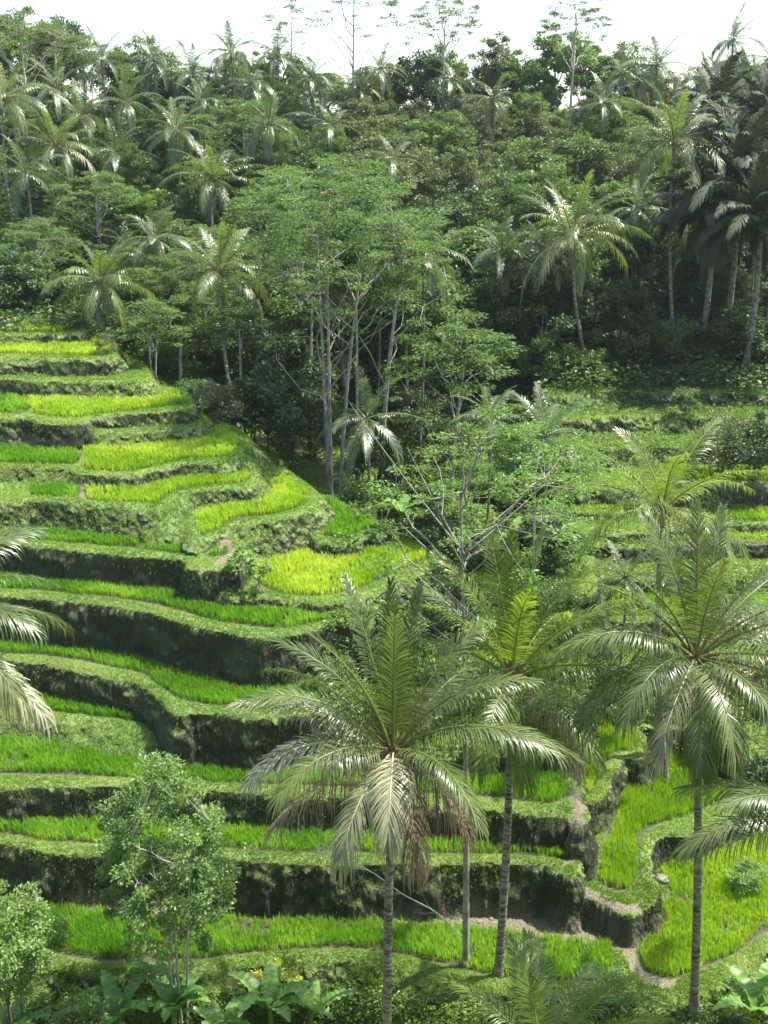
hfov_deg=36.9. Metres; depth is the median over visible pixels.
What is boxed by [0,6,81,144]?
feathery tree
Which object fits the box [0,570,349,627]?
rice crop
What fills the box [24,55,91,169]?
coconut palm
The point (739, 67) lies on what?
broadleaf tree
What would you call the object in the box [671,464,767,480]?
rice crop
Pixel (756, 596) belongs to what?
rice crop
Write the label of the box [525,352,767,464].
crop
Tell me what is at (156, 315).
feathery tree
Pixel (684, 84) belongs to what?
broadleaf tree
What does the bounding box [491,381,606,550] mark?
coconut palm
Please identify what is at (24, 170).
coconut palm
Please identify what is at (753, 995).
banana plant
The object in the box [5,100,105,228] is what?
coconut palm
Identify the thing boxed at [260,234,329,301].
broadleaf tree
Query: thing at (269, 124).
coconut palm
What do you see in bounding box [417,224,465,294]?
broadleaf tree
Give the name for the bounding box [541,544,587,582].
bush
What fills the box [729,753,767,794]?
bush
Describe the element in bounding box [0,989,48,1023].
banana plant
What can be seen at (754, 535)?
rice crop
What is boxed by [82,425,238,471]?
rice crop
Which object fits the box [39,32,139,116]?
feathery tree
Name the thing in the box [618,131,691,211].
broadleaf tree
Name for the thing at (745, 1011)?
bush
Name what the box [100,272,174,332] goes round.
bush
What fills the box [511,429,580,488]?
bush
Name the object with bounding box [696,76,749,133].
broadleaf tree
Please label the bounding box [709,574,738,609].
bush
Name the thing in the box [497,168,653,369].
coconut palm
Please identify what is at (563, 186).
broadleaf tree
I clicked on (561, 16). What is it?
feathery tree
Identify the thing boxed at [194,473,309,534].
rice crop
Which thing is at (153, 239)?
coconut palm
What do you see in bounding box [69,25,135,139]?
coconut palm
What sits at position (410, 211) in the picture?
feathery tree
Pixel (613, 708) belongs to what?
bush
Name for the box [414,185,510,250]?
broadleaf tree
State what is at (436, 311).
broadleaf tree
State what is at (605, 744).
rice crop
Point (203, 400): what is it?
bush
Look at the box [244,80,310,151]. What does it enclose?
feathery tree
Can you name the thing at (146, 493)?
rice crop
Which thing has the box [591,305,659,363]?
bush
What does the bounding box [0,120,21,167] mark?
broadleaf tree
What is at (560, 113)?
broadleaf tree
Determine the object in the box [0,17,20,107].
broadleaf tree
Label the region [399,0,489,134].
feathery tree
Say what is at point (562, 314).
broadleaf tree
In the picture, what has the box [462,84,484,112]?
broadleaf tree
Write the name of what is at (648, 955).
rice crop
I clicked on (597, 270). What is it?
broadleaf tree
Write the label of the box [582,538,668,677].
coconut palm
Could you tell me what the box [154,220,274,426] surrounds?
coconut palm
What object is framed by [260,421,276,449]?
tree
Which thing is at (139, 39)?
broadleaf tree
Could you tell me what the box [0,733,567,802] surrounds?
rice crop
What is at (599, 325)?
banana plant
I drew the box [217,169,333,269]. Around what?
feathery tree
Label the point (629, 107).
broadleaf tree
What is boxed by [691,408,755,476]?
bush
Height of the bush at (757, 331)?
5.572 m
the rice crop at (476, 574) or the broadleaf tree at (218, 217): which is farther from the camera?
the broadleaf tree at (218, 217)
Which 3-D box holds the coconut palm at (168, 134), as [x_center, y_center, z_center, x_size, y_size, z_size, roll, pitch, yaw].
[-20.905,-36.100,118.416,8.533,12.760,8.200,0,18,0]
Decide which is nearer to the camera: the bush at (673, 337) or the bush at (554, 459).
the bush at (554, 459)
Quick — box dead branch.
[303,845,459,934]
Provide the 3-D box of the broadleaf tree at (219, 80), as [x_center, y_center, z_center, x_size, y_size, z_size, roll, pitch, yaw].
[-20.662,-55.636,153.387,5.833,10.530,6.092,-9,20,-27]
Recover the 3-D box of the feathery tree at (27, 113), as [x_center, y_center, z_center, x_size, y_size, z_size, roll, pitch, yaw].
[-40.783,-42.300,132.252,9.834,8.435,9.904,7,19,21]
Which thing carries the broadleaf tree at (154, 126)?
on the terraced ground at (230, 664)
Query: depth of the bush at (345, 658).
54.48 m
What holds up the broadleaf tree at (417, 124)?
on the terraced ground at (230, 664)
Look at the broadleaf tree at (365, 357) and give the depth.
94.70 m
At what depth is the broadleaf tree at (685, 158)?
133.00 m
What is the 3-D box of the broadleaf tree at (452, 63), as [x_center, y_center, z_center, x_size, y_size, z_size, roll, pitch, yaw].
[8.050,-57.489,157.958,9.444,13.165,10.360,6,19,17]
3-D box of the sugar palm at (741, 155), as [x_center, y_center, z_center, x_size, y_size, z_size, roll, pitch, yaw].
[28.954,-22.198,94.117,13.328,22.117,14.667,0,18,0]
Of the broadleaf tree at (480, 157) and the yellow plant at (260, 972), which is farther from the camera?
the broadleaf tree at (480, 157)
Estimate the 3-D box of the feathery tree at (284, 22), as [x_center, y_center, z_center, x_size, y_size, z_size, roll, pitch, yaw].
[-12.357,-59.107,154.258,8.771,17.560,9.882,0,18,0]
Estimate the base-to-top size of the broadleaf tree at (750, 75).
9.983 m
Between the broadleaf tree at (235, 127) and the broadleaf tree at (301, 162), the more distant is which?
the broadleaf tree at (235, 127)
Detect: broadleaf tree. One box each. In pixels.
[0,4,82,98]
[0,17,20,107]
[0,76,34,152]
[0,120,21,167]
[0,146,7,172]
[7,163,38,194]
[7,250,57,307]
[20,74,75,133]
[26,14,104,109]
[34,101,85,163]
[46,239,112,274]
[67,137,119,204]
[69,92,97,139]
[79,269,135,298]
[81,136,114,164]
[88,102,124,139]
[93,44,147,110]
[96,81,119,99]
[101,97,122,110]
[111,142,165,214]
[111,246,150,295]
[113,134,153,170]
[114,34,181,109]
[119,185,168,225]
[122,77,166,140]
[127,99,202,177]
[135,69,204,128]
[143,209,201,271]
[154,192,206,239]
[161,156,201,200]
[178,152,254,216]
[191,123,231,161]
[207,200,254,241]
[209,57,247,117]
[209,263,272,321]
[218,100,272,155]
[225,144,296,226]
[235,50,274,106]
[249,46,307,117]
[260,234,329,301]
[264,283,332,355]
[270,140,337,211]
[291,133,328,184]
[296,199,371,279]
[301,104,329,117]
[303,125,369,171]
[314,250,375,328]
[319,130,417,235]
[327,185,375,251]
[333,95,399,175]
[334,156,364,191]
[338,67,399,109]
[338,298,415,385]
[348,242,438,318]
[349,268,482,397]
[352,193,425,270]
[354,87,406,130]
[368,62,411,110]
[369,130,449,209]
[377,114,446,179]
[382,49,460,128]
[392,97,439,135]
[404,109,478,184]
[406,185,472,229]
[409,43,474,118]
[411,265,505,383]
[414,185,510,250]
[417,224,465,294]
[424,146,498,216]
[427,217,521,299]
[434,93,491,149]
[443,129,497,189]
[454,284,539,388]
[459,30,532,125]
[461,222,582,328]
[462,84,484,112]
[462,163,506,209]
[468,104,510,152]
[471,171,548,238]
[475,137,525,190]
[480,48,557,113]
[495,262,611,369]
[496,135,578,212]
[501,85,549,143]
[502,95,568,173]
[505,221,612,337]
[510,162,594,237]
[516,22,598,123]
[544,105,569,142]
[545,124,605,175]
[547,129,616,214]
[562,41,618,108]
[563,84,614,138]
[566,282,614,340]
[577,204,617,256]
[578,98,652,165]
[582,214,644,293]
[585,40,660,101]
[586,140,647,209]
[587,175,660,245]
[589,278,661,355]
[599,220,677,308]
[600,94,640,140]
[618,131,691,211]
[621,63,671,116]
[628,170,698,269]
[635,75,683,137]
[637,126,683,161]
[650,225,696,288]
[668,64,710,109]
[672,204,697,273]
[674,147,708,167]
[674,225,751,302]
[687,257,753,317]
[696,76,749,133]
[697,112,746,176]
[699,50,756,86]
[737,61,766,102]
[738,240,767,283]
[739,281,767,322]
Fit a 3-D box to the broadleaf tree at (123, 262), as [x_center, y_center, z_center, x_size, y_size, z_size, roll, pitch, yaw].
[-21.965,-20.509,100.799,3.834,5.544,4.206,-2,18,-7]
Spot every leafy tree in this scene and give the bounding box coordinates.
[0,879,73,1022]
[92,748,263,1023]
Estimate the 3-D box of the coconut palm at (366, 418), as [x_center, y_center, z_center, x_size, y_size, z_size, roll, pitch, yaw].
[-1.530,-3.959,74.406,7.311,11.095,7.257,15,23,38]
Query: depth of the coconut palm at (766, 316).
99.41 m
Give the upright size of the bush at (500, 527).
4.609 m
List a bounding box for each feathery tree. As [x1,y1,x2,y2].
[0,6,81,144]
[0,105,76,164]
[0,216,81,263]
[7,23,110,85]
[28,164,80,205]
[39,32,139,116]
[39,170,141,250]
[115,254,197,326]
[116,298,193,376]
[142,297,206,386]
[162,63,216,92]
[162,223,263,309]
[174,280,244,334]
[183,99,295,163]
[194,93,233,141]
[203,295,269,393]
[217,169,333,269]
[220,152,452,494]
[224,242,300,316]
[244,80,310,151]
[257,127,304,164]
[260,1,322,124]
[261,206,332,322]
[264,217,346,436]
[265,249,400,396]
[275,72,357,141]
[282,71,350,124]
[287,0,406,130]
[302,175,464,480]
[316,113,365,138]
[321,239,396,484]
[339,208,428,421]
[371,244,449,423]
[377,305,526,503]
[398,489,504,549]
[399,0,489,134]
[417,452,517,538]
[469,242,540,383]
[475,420,615,580]
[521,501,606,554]
[535,0,620,121]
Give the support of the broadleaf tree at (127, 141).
on the terraced ground at (230, 664)
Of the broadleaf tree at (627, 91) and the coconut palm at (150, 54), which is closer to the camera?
the coconut palm at (150, 54)
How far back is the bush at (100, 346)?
82.16 m
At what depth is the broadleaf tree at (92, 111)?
141.55 m
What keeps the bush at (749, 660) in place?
on the terraced ground at (230, 664)
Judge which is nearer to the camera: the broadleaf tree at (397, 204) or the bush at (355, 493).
the bush at (355, 493)
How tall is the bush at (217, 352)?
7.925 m
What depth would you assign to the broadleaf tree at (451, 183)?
118.25 m
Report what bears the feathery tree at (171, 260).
on the terraced ground at (230, 664)
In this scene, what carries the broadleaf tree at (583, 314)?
on the terraced ground at (230, 664)
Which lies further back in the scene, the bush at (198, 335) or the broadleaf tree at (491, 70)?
the broadleaf tree at (491, 70)
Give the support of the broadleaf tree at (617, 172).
on the terraced ground at (230, 664)
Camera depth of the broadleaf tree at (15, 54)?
149.49 m
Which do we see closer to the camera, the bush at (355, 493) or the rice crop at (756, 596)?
the rice crop at (756, 596)
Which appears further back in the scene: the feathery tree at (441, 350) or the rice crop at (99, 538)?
the feathery tree at (441, 350)
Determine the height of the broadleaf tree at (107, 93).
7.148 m
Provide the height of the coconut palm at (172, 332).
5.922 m
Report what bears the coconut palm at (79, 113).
on the terraced ground at (230, 664)
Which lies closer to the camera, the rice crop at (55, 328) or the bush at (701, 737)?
the bush at (701, 737)
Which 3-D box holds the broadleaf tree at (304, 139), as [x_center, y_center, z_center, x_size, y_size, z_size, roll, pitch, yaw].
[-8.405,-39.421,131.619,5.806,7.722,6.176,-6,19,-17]
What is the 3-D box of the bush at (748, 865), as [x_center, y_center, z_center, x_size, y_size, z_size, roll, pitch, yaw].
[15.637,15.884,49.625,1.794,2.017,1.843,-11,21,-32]
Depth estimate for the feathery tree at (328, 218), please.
73.37 m
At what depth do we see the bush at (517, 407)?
89.50 m
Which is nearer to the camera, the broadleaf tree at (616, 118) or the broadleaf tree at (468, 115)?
the broadleaf tree at (616, 118)
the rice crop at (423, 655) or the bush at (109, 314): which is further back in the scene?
the bush at (109, 314)
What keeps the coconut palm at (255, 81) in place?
on the terraced ground at (230, 664)
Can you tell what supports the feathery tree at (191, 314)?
on the terraced ground at (230, 664)
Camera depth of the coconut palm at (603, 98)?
127.03 m
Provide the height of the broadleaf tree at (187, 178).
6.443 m
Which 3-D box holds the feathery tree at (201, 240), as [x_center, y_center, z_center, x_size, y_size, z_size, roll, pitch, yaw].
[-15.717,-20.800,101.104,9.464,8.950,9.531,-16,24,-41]
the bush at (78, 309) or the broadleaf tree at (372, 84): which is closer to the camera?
the bush at (78, 309)
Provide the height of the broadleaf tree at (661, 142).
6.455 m
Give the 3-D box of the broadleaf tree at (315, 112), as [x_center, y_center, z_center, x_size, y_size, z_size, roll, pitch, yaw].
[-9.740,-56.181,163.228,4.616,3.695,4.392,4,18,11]
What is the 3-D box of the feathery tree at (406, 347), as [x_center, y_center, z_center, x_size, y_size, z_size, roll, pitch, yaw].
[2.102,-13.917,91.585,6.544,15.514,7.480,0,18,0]
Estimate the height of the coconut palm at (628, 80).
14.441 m
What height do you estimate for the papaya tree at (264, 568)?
2.055 m
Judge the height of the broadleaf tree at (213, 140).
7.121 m
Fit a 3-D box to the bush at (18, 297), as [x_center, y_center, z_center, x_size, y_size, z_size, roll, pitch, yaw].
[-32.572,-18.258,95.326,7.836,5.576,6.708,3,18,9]
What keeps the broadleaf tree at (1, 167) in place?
on the terraced ground at (230, 664)
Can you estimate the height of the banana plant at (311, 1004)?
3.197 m
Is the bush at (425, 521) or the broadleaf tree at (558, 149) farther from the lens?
the broadleaf tree at (558, 149)
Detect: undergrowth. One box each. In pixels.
[0,107,767,449]
[0,969,765,1023]
[322,432,588,757]
[577,500,767,761]
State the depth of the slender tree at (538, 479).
39.86 m
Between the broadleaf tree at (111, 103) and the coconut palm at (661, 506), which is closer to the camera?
the coconut palm at (661, 506)
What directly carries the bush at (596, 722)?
on the terraced ground at (230, 664)
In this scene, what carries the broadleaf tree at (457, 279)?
on the terraced ground at (230, 664)
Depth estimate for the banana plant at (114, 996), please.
43.55 m
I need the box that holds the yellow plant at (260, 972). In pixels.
[249,957,302,985]
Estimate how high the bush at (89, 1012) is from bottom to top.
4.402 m
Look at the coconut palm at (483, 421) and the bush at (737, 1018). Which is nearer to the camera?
the bush at (737, 1018)
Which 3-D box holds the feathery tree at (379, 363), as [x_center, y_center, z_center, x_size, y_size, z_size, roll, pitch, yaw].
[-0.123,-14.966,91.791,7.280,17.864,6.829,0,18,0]
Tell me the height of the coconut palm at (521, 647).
18.690 m
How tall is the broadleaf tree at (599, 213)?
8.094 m
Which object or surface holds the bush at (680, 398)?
on the terraced ground at (230, 664)
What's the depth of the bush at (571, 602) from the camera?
57.85 m
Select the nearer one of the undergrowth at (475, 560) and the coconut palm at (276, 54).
the undergrowth at (475, 560)
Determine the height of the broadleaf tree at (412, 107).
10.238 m
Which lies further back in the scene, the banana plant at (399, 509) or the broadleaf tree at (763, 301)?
the broadleaf tree at (763, 301)
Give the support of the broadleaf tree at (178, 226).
on the terraced ground at (230, 664)
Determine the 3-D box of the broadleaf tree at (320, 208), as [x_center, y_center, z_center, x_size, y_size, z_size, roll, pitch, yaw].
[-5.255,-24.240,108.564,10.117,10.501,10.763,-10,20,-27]
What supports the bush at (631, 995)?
on the terraced ground at (230, 664)
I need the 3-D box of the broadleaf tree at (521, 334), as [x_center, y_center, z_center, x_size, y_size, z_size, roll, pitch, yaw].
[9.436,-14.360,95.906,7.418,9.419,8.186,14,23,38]
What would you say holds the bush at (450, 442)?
on the terraced ground at (230, 664)
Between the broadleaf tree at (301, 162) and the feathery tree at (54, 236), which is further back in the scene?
the broadleaf tree at (301, 162)
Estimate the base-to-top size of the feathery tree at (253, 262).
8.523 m
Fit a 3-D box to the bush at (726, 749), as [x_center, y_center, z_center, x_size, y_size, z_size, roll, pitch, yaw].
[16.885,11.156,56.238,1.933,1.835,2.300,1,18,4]
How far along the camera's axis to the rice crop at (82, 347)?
83.58 m
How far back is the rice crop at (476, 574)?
62.51 m
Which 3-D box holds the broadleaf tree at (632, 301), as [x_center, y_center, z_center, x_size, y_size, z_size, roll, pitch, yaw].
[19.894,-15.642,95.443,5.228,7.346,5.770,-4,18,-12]
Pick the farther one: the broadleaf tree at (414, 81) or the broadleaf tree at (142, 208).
the broadleaf tree at (414, 81)
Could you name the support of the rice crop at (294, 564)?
on the terraced ground at (230, 664)
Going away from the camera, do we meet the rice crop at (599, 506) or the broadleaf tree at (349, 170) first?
the rice crop at (599, 506)
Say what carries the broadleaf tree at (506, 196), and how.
on the terraced ground at (230, 664)
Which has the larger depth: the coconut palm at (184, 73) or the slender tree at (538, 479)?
the coconut palm at (184, 73)
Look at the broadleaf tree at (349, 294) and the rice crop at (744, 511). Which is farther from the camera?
the broadleaf tree at (349, 294)
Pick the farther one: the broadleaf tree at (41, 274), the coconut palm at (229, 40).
the coconut palm at (229, 40)
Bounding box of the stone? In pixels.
[656,873,669,883]
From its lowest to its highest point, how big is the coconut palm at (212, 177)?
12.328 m
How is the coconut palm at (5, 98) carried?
on the terraced ground at (230, 664)
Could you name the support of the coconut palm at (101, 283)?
on the terraced ground at (230, 664)
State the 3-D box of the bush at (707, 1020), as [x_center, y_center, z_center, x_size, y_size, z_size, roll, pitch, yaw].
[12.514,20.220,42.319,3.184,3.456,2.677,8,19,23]
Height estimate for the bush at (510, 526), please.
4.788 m
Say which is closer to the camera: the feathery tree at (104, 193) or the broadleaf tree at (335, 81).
the feathery tree at (104, 193)
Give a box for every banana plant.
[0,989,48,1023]
[57,966,158,1023]
[129,958,210,1023]
[183,993,250,1023]
[225,959,312,1023]
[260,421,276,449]
[270,977,359,1023]
[377,494,420,537]
[494,516,536,545]
[532,515,576,566]
[586,317,632,360]
[637,713,678,729]
[703,707,742,731]
[712,959,767,1022]
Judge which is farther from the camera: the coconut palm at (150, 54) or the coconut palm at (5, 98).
the coconut palm at (150, 54)
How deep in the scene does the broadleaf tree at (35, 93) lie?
139.35 m
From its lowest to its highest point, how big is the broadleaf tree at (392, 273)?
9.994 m
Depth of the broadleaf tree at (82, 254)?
103.47 m
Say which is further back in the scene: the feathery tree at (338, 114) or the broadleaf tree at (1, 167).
the feathery tree at (338, 114)
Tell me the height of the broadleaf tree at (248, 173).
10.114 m
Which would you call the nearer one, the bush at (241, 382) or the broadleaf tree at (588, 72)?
the bush at (241, 382)
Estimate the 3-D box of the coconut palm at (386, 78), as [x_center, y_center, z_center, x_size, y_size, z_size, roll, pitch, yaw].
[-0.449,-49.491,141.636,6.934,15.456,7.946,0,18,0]
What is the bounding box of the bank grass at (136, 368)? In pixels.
[0,316,767,1023]
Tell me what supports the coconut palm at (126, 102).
on the terraced ground at (230, 664)
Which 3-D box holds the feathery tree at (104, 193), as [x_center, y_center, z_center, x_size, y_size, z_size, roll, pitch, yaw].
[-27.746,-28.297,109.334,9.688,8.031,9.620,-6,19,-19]
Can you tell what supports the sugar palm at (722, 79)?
on the terraced ground at (230, 664)
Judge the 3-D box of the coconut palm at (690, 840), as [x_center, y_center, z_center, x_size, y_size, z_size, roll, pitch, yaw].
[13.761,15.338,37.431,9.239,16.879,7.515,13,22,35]
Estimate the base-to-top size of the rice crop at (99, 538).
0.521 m
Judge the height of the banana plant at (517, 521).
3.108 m
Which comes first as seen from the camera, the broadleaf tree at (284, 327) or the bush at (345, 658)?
the bush at (345, 658)
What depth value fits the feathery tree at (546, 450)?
59.80 m
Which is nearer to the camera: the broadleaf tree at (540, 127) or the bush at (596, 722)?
the bush at (596, 722)
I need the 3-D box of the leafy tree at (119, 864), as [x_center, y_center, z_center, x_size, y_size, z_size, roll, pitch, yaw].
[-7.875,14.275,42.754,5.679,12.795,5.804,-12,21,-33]
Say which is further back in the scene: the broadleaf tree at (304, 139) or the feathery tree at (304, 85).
the feathery tree at (304, 85)
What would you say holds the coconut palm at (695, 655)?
on the terraced ground at (230, 664)
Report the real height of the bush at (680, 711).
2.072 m
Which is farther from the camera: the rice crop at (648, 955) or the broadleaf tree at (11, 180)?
the broadleaf tree at (11, 180)
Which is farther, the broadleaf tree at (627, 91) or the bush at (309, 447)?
the broadleaf tree at (627, 91)
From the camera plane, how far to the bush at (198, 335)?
93.28 m
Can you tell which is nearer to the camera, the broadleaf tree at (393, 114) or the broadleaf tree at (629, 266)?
the broadleaf tree at (629, 266)
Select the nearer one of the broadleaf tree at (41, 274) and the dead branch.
the dead branch
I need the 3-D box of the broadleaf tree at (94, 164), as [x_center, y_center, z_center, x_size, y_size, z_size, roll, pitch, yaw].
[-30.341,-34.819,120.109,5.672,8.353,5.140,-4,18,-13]
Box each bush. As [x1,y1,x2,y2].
[0,253,76,313]
[0,257,30,306]
[42,983,134,1023]
[44,275,92,313]
[75,300,100,326]
[94,332,115,353]
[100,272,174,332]
[101,307,149,355]
[141,329,189,374]
[168,318,225,362]
[175,377,216,404]
[187,378,247,424]
[192,304,289,379]
[200,361,302,442]
[223,318,341,395]
[228,362,353,469]
[269,386,351,459]
[303,666,336,696]
[316,647,358,680]
[333,426,430,491]
[336,476,388,516]
[373,379,451,434]
[387,611,436,663]
[395,499,463,543]
[415,565,488,629]
[427,515,505,553]
[438,426,499,469]
[475,394,528,438]
[482,422,536,475]
[495,518,548,546]
[498,519,585,567]
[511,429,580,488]
[515,328,580,389]
[529,574,584,630]
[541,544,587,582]
[558,341,612,378]
[573,682,608,728]
[587,967,639,1023]
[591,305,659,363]
[605,680,651,721]
[647,689,686,720]
[649,314,700,364]
[671,386,703,416]
[681,724,719,753]
[684,297,767,359]
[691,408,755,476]
[695,1007,744,1023]
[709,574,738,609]
[712,719,751,754]
[715,306,767,363]
[717,1012,767,1023]
[720,995,763,1023]
[721,409,767,481]
[724,856,767,896]
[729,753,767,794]
[741,655,767,680]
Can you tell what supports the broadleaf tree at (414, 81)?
on the terraced ground at (230, 664)
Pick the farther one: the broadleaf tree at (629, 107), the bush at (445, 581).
the broadleaf tree at (629, 107)
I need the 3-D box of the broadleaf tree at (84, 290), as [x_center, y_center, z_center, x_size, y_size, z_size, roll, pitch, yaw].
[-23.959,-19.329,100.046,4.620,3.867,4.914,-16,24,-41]
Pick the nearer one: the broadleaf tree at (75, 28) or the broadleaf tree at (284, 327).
the broadleaf tree at (284, 327)
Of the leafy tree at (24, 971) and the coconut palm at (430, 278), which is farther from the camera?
the coconut palm at (430, 278)
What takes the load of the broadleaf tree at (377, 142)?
on the terraced ground at (230, 664)
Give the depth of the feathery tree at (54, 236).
100.47 m
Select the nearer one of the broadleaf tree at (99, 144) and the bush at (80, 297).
the bush at (80, 297)
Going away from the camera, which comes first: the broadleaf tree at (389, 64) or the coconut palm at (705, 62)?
the coconut palm at (705, 62)
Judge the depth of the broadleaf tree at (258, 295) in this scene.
99.28 m
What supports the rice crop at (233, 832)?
on the terraced ground at (230, 664)
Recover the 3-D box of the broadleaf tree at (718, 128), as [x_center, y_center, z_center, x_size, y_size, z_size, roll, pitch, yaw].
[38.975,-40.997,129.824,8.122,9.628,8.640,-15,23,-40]
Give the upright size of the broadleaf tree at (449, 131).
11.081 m
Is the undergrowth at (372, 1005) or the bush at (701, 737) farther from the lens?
the bush at (701, 737)
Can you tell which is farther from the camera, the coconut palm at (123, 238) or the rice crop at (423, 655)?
the coconut palm at (123, 238)
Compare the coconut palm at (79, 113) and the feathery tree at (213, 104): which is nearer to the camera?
the coconut palm at (79, 113)
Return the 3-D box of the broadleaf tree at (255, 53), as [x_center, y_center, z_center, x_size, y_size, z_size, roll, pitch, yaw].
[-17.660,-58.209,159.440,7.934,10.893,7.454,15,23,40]
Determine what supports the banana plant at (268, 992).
on the terraced ground at (230, 664)
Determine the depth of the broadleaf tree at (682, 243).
106.21 m
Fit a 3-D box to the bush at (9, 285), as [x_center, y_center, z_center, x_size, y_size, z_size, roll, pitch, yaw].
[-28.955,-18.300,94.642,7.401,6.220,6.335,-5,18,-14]
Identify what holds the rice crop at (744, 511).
on the terraced ground at (230, 664)
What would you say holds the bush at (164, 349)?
on the terraced ground at (230, 664)
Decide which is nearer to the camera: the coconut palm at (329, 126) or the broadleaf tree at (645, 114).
the coconut palm at (329, 126)
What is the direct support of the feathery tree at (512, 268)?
on the terraced ground at (230, 664)
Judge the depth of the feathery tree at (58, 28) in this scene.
143.88 m
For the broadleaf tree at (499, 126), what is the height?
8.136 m
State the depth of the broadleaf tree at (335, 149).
128.11 m
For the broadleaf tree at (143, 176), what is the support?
on the terraced ground at (230, 664)
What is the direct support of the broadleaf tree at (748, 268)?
on the terraced ground at (230, 664)
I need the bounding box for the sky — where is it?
[0,0,767,112]
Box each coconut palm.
[0,60,53,228]
[0,131,67,247]
[0,526,75,746]
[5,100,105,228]
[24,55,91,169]
[40,235,159,333]
[42,78,111,202]
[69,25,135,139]
[79,117,160,204]
[88,69,163,177]
[93,212,147,262]
[115,194,195,301]
[124,20,185,115]
[136,96,219,192]
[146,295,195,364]
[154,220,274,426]
[158,138,270,238]
[161,39,231,131]
[171,76,225,171]
[195,12,264,146]
[213,49,279,137]
[221,84,315,227]
[221,570,591,1023]
[242,21,314,118]
[284,41,343,140]
[302,95,362,158]
[311,360,435,505]
[338,59,389,118]
[354,41,407,122]
[361,127,430,209]
[365,520,672,978]
[371,207,473,463]
[425,53,480,137]
[428,927,677,1023]
[448,372,530,546]
[458,72,521,154]
[459,204,541,381]
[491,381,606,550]
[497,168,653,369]
[512,213,581,386]
[538,416,767,781]
[546,497,767,1023]
[569,69,637,140]
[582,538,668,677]
[584,41,646,142]
[593,173,667,294]
[604,79,747,358]
[619,29,696,130]
[667,725,767,871]
[675,38,734,108]
[680,593,767,724]
[705,1,763,82]
[731,37,767,80]
[731,145,767,322]
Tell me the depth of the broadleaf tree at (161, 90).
142.65 m
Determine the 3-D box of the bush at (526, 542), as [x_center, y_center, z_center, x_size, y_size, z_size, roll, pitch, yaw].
[8.698,1.995,63.672,4.845,3.933,5.660,2,18,7]
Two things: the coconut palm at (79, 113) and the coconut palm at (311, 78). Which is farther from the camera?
the coconut palm at (311, 78)
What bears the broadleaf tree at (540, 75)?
on the terraced ground at (230, 664)
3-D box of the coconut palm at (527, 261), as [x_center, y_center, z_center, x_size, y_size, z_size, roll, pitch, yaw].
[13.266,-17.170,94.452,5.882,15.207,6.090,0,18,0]
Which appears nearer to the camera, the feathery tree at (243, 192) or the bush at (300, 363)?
the bush at (300, 363)
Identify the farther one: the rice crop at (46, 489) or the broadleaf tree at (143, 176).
the broadleaf tree at (143, 176)
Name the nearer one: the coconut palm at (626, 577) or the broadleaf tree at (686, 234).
the coconut palm at (626, 577)
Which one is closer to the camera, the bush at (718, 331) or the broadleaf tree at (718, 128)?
the bush at (718, 331)
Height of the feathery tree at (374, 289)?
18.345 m
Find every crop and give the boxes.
[0,312,68,332]
[0,335,109,355]
[0,392,37,413]
[0,441,81,464]
[0,525,227,555]
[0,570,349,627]
[0,639,327,708]
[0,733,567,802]
[0,813,567,857]
[0,899,617,979]
[1,688,139,720]
[29,387,182,417]
[30,480,79,496]
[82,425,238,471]
[84,468,248,502]
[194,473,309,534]
[251,537,426,595]
[323,495,374,537]
[370,724,556,748]
[409,646,582,665]
[448,569,547,593]
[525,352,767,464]
[578,503,614,509]
[585,719,636,791]
[596,747,733,888]
[607,589,767,615]
[626,530,767,543]
[638,833,767,976]
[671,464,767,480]
[722,503,767,520]
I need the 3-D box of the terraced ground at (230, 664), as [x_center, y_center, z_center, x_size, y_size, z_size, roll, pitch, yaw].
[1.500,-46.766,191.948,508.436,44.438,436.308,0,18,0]
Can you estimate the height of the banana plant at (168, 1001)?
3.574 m
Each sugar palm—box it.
[637,148,767,360]
[660,51,759,162]
[661,99,767,357]
[682,151,767,376]
[688,55,767,314]
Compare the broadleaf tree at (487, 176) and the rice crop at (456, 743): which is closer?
the rice crop at (456, 743)
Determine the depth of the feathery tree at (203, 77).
151.88 m
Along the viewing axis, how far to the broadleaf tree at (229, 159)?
117.67 m
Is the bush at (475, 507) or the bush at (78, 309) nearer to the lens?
the bush at (475, 507)
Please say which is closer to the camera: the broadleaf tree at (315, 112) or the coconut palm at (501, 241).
the coconut palm at (501, 241)
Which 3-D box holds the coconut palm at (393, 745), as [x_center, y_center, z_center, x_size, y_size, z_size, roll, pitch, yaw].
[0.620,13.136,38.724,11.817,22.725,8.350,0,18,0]
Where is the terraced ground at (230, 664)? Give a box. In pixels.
[0,142,767,1023]
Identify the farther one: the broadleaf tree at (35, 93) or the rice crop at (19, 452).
the broadleaf tree at (35, 93)
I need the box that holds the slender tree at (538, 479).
[347,404,603,967]
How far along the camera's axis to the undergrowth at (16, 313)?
96.70 m
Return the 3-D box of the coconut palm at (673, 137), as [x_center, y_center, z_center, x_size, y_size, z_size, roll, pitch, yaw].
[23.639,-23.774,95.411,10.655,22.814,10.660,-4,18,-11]
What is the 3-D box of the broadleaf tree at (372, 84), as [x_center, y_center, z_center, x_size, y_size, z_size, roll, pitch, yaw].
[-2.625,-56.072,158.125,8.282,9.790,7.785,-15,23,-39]
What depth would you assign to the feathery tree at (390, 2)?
139.18 m
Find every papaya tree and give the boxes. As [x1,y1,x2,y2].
[225,544,259,592]
[244,557,273,592]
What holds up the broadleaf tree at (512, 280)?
on the terraced ground at (230, 664)
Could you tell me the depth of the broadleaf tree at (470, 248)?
99.96 m

